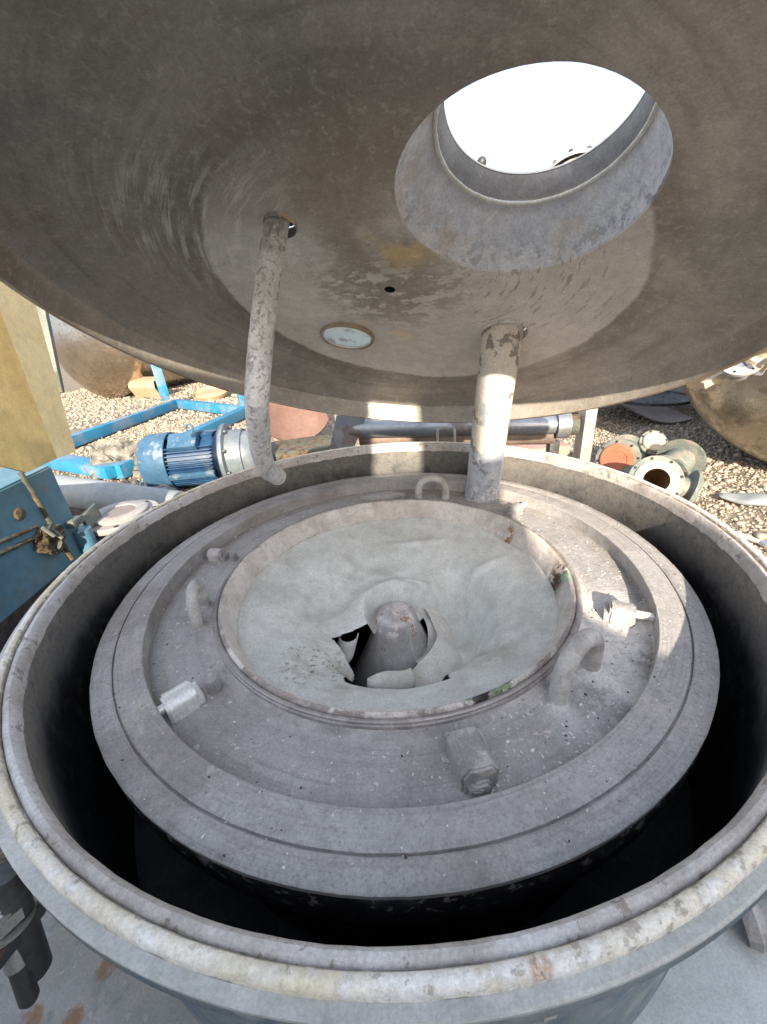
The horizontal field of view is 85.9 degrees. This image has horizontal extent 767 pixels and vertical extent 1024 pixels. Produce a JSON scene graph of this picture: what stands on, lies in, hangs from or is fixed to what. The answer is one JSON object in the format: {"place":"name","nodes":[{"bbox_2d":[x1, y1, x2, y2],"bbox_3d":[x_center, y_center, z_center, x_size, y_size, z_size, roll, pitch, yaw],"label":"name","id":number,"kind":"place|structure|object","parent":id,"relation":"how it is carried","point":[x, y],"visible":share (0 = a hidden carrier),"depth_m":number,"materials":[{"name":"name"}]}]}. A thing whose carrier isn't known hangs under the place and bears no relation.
{"place":"outdoors","nodes":[
{"label":"outdoors","id":0,"kind":"place"},
{"bbox_2d":[0,328,766,902],"bbox_3d":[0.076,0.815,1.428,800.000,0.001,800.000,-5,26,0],"label":"ground","id":1,"kind":"structure","parent":0,"point":[70,384],"depth_m":4.60,"materials":[{"name":"beige gravel"}]},
{"bbox_2d":[0,466,106,652],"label":"machine housing","id":2,"kind":"object","parent":1,"relation":"on","point":[45,541],"visible":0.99,"depth_m":1.75,"materials":[{"name":"blue paint"}]},
{"bbox_2d":[0,281,75,472],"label":"tan board","id":3,"kind":"object","parent":2,"relation":"on","point":[35,432],"visible":0.69,"depth_m":1.71,"materials":[{"name":"beige wood"}]},
{"bbox_2d":[54,474,183,526],"bbox_3d":[-2.046,-0.063,3.041,1.286,0.484,0.230,2,26,13],"label":"pale pipe","id":4,"kind":"object","parent":1,"relation":"on","point":[81,495],"visible":0.29,"depth_m":2.91,"materials":[{"name":"metal"}]},
{"bbox_2d":[79,500,158,535],"bbox_3d":[-1.402,0.219,2.321,0.384,0.508,0.384,-5,26,0],"label":"nozzle stub","id":5,"kind":"object","parent":1,"relation":"on","point":[115,516],"visible":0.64,"depth_m":2.17,"materials":[{"name":"white paint"}]},
{"bbox_2d":[128,377,159,397],"bbox_3d":[-5.326,-2.820,9.313,0.840,0.430,0.336,7,28,23],"label":"folded sheet","id":6,"kind":"object","parent":1,"relation":"on","point":[142,387],"visible":0.86,"depth_m":9.21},
{"bbox_2d":[139,480,177,490],"bbox_3d":[-2.019,-0.196,3.696,0.452,0.140,0.140,15,32,35],"label":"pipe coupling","id":7,"kind":"object","parent":1,"relation":"on","point":[163,486],"visible":0.26,"depth_m":3.62,"materials":[{"name":"metal"}]},
{"bbox_2d":[271,434,332,460],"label":"rusted beam","id":8,"kind":"structure","parent":1,"relation":"on","point":[283,449],"depth_m":4.34,"materials":[{"name":"brown metal"}]},
{"bbox_2d":[269,402,328,440],"bbox_3d":[-1.063,-1.226,4.726,0.734,0.756,0.515,-14,27,-18],"label":"curved sheet","id":9,"kind":"object","parent":8,"relation":"on","point":[287,423],"visible":0.4,"depth_m":4.71,"materials":[{"name":"pink metal"}]},
{"bbox_2d":[0,426,766,1023],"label":"centrifuge tank","id":10,"kind":"object","parent":1,"relation":"on","point":[142,922],"visible":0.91,"depth_m":0.72,"materials":[{"name":"grey metal"}]},
{"bbox_2d":[0,861,52,1008],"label":"swing clamp","id":11,"kind":"object","parent":10,"relation":"attached to","point":[26,957],"visible":0.99,"depth_m":0.49,"materials":[{"name":"metal"}]},
{"bbox_2d":[89,473,719,946],"bbox_3d":[0.040,0.330,1.193,1.392,0.579,1.391,-5,26,0],"label":"centrifuge basket","id":12,"kind":"object","parent":10,"relation":"in","point":[549,783],"visible":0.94,"depth_m":0.68,"materials":[{"name":"grey metal"}]},
{"bbox_2d":[218,500,575,718],"bbox_3d":[0.037,0.296,1.177,0.900,0.326,0.900,-5,26,0],"label":"filter cloth","id":13,"kind":"object","parent":12,"relation":"in","point":[489,597],"visible":0.92,"depth_m":1.16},
{"bbox_2d":[330,408,597,461],"bbox_3d":[0.385,-0.131,2.298,1.367,0.900,0.185,0,26,10],"label":"pipe","id":14,"kind":"object","parent":1,"relation":"on","point":[548,431],"visible":0.56,"depth_m":2.10,"materials":[{"name":"metal"}]},
{"bbox_2d":[0,0,766,502],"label":"centrifuge lid","id":15,"kind":"object","parent":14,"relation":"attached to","point":[172,172],"visible":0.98,"depth_m":0.78,"materials":[{"name":"metal"}]},
{"bbox_2d":[506,439,569,456],"bbox_3d":[1.395,-0.578,3.958,0.704,0.122,0.252,-7,26,-5],"label":"timber sleeper","id":16,"kind":"object","parent":1,"relation":"on","point":[564,449],"visible":0.24,"depth_m":3.88,"materials":[{"name":"wood"}]},
{"bbox_2d":[620,456,684,495],"bbox_3d":[1.867,-0.202,2.930,0.336,0.336,0.438,4,-1,17],"label":"pipe fitting","id":17,"kind":"object","parent":1,"relation":"on","point":[664,472],"visible":0.56,"depth_m":2.73,"materials":[{"name":"white metal"}]},
{"bbox_2d":[638,430,667,456],"bbox_3d":[2.281,-0.556,3.554,0.216,0.216,0.296,2,-11,13],"label":"pipe fitting","id":18,"kind":"object","parent":1,"relation":"on","point":[651,442],"visible":0.71,"depth_m":3.42,"materials":[{"name":"white metal"}]},
{"bbox_2d":[618,403,692,423],"bbox_3d":[2.745,-1.381,4.954,1.358,0.475,1.002,-5,26,0],"label":"rubber sheet","id":19,"kind":"object","parent":1,"relation":"on","point":[666,415],"visible":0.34,"depth_m":4.77,"materials":[{"name":"grey rubber"}]},
{"bbox_2d":[624,391,690,406],"bbox_3d":[3.325,-1.423,5.119,0.900,0.030,0.900,-5,26,0],"label":"round grate","id":20,"kind":"object","parent":19,"relation":"on","point":[668,398],"visible":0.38,"depth_m":4.95,"materials":[{"name":"metal"}]},
{"bbox_2d":[656,439,706,476],"bbox_3d":[2.210,-0.343,3.141,0.346,0.336,0.336,-33,36,-28],"label":"pipe fitting","id":21,"kind":"object","parent":1,"relation":"on","point":[688,457],"visible":0.54,"depth_m":3.10,"materials":[{"name":"grey metal"}]},
{"bbox_2d":[679,470,703,502],"bbox_3d":[2.035,-0.170,2.837,0.198,0.286,0.286,22,33,16],"label":"pipe fitting","id":22,"kind":"object","parent":1,"relation":"on","point":[693,487],"visible":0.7,"depth_m":2.74,"materials":[{"name":"grey metal"}]},
{"bbox_2d":[735,531,766,547],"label":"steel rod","id":23,"kind":"object","parent":1,"relation":"on","point":[762,543],"visible":0.84,"depth_m":2.36,"materials":[{"name":"silver metal"}]},
{"bbox_2d":[740,894,766,952],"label":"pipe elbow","id":24,"kind":"object","parent":1,"relation":"on","point":[753,920],"visible":0.38,"depth_m":0.75,"materials":[{"name":"grey metal"}]},
{"bbox_2d":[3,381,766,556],"bbox_3d":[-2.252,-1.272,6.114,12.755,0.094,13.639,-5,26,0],"label":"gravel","id":25,"kind":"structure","parent":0,"point":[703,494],"depth_m":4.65,"materials":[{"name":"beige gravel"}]},
{"bbox_2d":[49,314,193,397],"bbox_3d":[-5.767,-4.850,11.021,2.712,2.712,5.388,6,28,21],"label":"storage tank","id":26,"kind":"object","parent":25,"relation":"on","point":[92,365],"visible":0.32,"depth_m":9.04,"materials":[{"name":"brown metal"}]},
{"bbox_2d":[4,364,244,479],"bbox_3d":[-3.281,-1.579,5.864,2.161,0.882,4.192,-3,26,4],"label":"blue frame","id":27,"kind":"object","parent":25,"relation":"on","point":[123,469],"visible":0.59,"depth_m":6.05,"materials":[{"name":"paint"}]},
{"bbox_2d":[84,435,139,480],"bbox_3d":[-2.780,-0.538,4.254,0.512,0.415,0.192,-13,27,-17],"label":"crumpled sheet","id":28,"kind":"object","parent":27,"relation":"on","point":[115,451],"visible":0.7,"depth_m":4.25,"materials":[{"name":"grey metal"}]},
{"bbox_2d":[136,423,254,489],"bbox_3d":[-1.634,-0.517,3.810,1.070,0.624,0.590,-6,26,-3],"label":"electric motor","id":29,"kind":"object","parent":25,"relation":"on","point":[188,458],"visible":0.75,"depth_m":3.61,"materials":[{"name":"blue paint"}]},
{"bbox_2d":[192,386,227,400],"bbox_3d":[-3.636,-2.499,8.674,0.740,0.219,0.725,-5,26,0],"label":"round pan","id":30,"kind":"object","parent":25,"relation":"on","point":[207,393],"visible":0.79,"depth_m":8.64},
{"bbox_2d":[595,434,645,470],"bbox_3d":[1.966,-0.464,3.402,0.316,0.316,0.466,14,22,34],"label":"pipe fitting","id":31,"kind":"object","parent":25,"relation":"on","point":[619,453],"visible":0.69,"depth_m":3.23,"materials":[{"name":"orange metal"}]},
{"bbox_2d":[683,370,766,461],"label":"storage tank","id":32,"kind":"object","parent":25,"relation":"on","point":[733,413],"visible":0.18,"depth_m":3.04,"materials":[{"name":"brown rusty steel"}]},
{"bbox_2d":[719,492,766,506],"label":"flat stone","id":33,"kind":"object","parent":25,"relation":"on","point":[750,499],"visible":1,"depth_m":2.79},
{"bbox_2d":[290,62,644,227],"label":"sky","id":34,"kind":"structure","parent":0,"point":[525,118],"materials":[{"name":"white"}]},
{"bbox_2d":[744,351,766,375],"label":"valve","id":35,"kind":"object","parent":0,"point":[760,359],"visible":0.49,"depth_m":1.95,"materials":[{"name":"metal"}]},
{"bbox_2d":[722,362,762,380],"bbox_3d":[1.752,-0.712,2.024,0.170,0.085,0.170,16,72,36],"label":"flange","id":36,"kind":"object","parent":35,"relation":"attached to","point":[741,371],"visible":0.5,"depth_m":1.99,"materials":[{"name":"metal"}]},
{"bbox_2d":[700,371,726,388],"bbox_3d":[1.701,-0.681,2.117,0.121,0.081,0.030,-5,26,0],"label":"lifting lug","id":37,"kind":"object","parent":36,"relation":"attached to","point":[712,380],"visible":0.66,"depth_m":2.11,"materials":[{"name":"grey metal"}]}
]}

